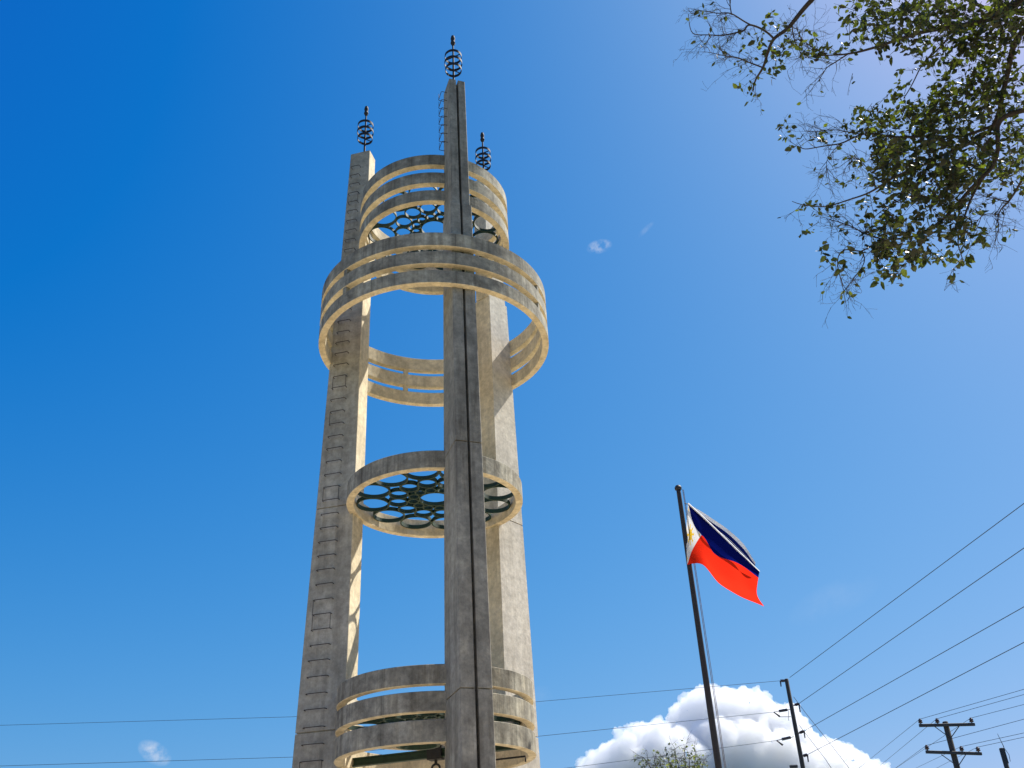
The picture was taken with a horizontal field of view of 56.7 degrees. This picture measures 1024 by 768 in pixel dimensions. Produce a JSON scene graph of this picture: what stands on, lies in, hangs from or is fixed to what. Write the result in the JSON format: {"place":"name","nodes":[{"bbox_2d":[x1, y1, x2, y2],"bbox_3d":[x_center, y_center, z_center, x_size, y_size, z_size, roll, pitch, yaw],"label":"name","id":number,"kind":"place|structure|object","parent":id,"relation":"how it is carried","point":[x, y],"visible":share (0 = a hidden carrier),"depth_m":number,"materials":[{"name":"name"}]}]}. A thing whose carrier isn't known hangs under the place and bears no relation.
{"place":"outdoors","nodes":[
{"label":"outdoors","id":0,"kind":"place"},
{"bbox_2d":[292,35,548,767],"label":"monument tower","id":1,"kind":"structure","parent":0,"point":[479,711],"depth_m":21.65,"materials":[{"name":"concrete"}]},
{"bbox_2d":[0,0,1023,767],"label":"sky","id":2,"kind":"structure","parent":0,"point":[174,174],"materials":[{"name":"blue"}]},
{"label":"plaza paving","id":3,"kind":"structure","parent":0,"visible":0},
{"bbox_2d":[675,485,725,767],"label":"flagpole","id":4,"kind":"object","parent":3,"relation":"on","point":[711,717],"visible":1,"depth_m":21.79,"materials":[{"name":"metal"}]},
{"bbox_2d":[685,503,763,605],"bbox_3d":[5.096,4.049,23.054,1.991,2.542,0.550,4,-31,-12],"label":"national flag","id":5,"kind":"object","parent":4,"relation":"attached to","point":[721,558],"visible":1,"depth_m":22.83,"materials":[{"name":"fabric"}]},
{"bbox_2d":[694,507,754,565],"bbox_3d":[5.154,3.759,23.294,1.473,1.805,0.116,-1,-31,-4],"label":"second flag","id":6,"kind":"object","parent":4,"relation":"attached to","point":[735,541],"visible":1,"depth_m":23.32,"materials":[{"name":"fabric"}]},
{"bbox_2d":[673,0,1023,327],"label":"broadleaf tree","id":7,"kind":"object","parent":3,"relation":"on","point":[897,148],"visible":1,"depth_m":8.45,"materials":[{"name":"green plant"}]},
{"label":"ground","id":8,"kind":"structure","parent":0,"visible":0},
{"bbox_2d":[631,732,708,767],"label":"tree","id":9,"kind":"object","parent":8,"relation":"on","point":[670,764],"visible":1,"depth_m":43.57,"materials":[{"name":"green plant"}]},
{"bbox_2d":[773,679,808,767],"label":"utility pole","id":10,"kind":"object","parent":8,"relation":"on","point":[801,755],"visible":1,"depth_m":56.98,"materials":[{"name":"brown wood"}]},
{"bbox_2d":[9,712,771,765],"bbox_3d":[-9.464,21.667,57.192,50.748,1.205,0.024,-3,-31,0],"label":"power line","id":11,"kind":"object","parent":10,"relation":"attached to","point":[370,750],"visible":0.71,"depth_m":57.02,"materials":[{"name":"metal"}]},
{"bbox_2d":[21,681,773,724],"bbox_3d":[-9.500,19.877,58.249,52.128,0.691,0.022,-3,-31,0],"label":"power line","id":12,"kind":"object","parent":10,"relation":"attached to","point":[296,716],"visible":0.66,"depth_m":58.20,"materials":[{"name":"metal"}]},
{"bbox_2d":[569,740,776,767],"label":"power line","id":13,"kind":"object","parent":10,"relation":"attached to","point":[678,753],"visible":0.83,"depth_m":56.38,"materials":[{"name":"metal"}]},
{"bbox_2d":[795,699,848,767],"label":"power line","id":14,"kind":"object","parent":10,"relation":"attached to","point":[823,735],"visible":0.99,"depth_m":56.71,"materials":[{"name":"metal"}]},
{"bbox_2d":[791,503,1023,676],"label":"power line","id":15,"kind":"object","parent":10,"relation":"attached to","point":[915,584],"visible":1,"depth_m":43.62,"materials":[{"name":"rubber"}]},
{"bbox_2d":[800,548,1023,702],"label":"power line","id":16,"kind":"object","parent":10,"relation":"attached to","point":[920,619],"visible":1,"depth_m":43.08,"materials":[{"name":"metal"}]},
{"bbox_2d":[804,607,1023,730],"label":"power line","id":17,"kind":"object","parent":10,"relation":"attached to","point":[921,664],"visible":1,"depth_m":43.88,"materials":[{"name":"rubber"}]},
{"bbox_2d":[807,642,1023,754],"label":"power line","id":18,"kind":"object","parent":10,"relation":"attached to","point":[923,694],"visible":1,"depth_m":43.09,"materials":[{"name":"metal"}]},
{"bbox_2d":[918,717,981,767],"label":"utility pole","id":19,"kind":"object","parent":8,"relation":"on","point":[953,752],"visible":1,"depth_m":46.78,"materials":[{"name":"brown wood"}]},
{"bbox_2d":[859,689,1023,767],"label":"power line","id":20,"kind":"object","parent":19,"relation":"attached to","point":[943,712],"visible":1,"depth_m":46.25,"materials":[{"name":"metal"}]},
{"bbox_2d":[881,694,1023,764],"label":"power line","id":21,"kind":"object","parent":19,"relation":"attached to","point":[952,714],"visible":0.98,"depth_m":46.56,"materials":[{"name":"rubber"}]},
{"bbox_2d":[896,719,1023,767],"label":"power line","id":22,"kind":"object","parent":19,"relation":"attached to","point":[962,735],"visible":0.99,"depth_m":44.93,"materials":[{"name":"metal"}]},
{"bbox_2d":[898,704,1023,766],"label":"power line","id":23,"kind":"object","parent":19,"relation":"attached to","point":[955,728],"visible":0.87,"depth_m":51.72,"materials":[{"name":"metal"}]},
{"bbox_2d":[919,733,1021,766],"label":"power line","id":24,"kind":"object","parent":19,"relation":"attached to","point":[975,743],"visible":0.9,"depth_m":46.00,"materials":[{"name":"metal"}]},
{"bbox_2d":[937,737,1023,767],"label":"power line","id":25,"kind":"object","parent":19,"relation":"attached to","point":[984,745],"visible":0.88,"depth_m":46.32,"materials":[{"name":"metal"}]},
{"bbox_2d":[997,734,1010,767],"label":"utility pole","id":26,"kind":"object","parent":8,"relation":"on","point":[1004,757],"visible":1,"depth_m":57.64,"materials":[{"name":"brown wood"}]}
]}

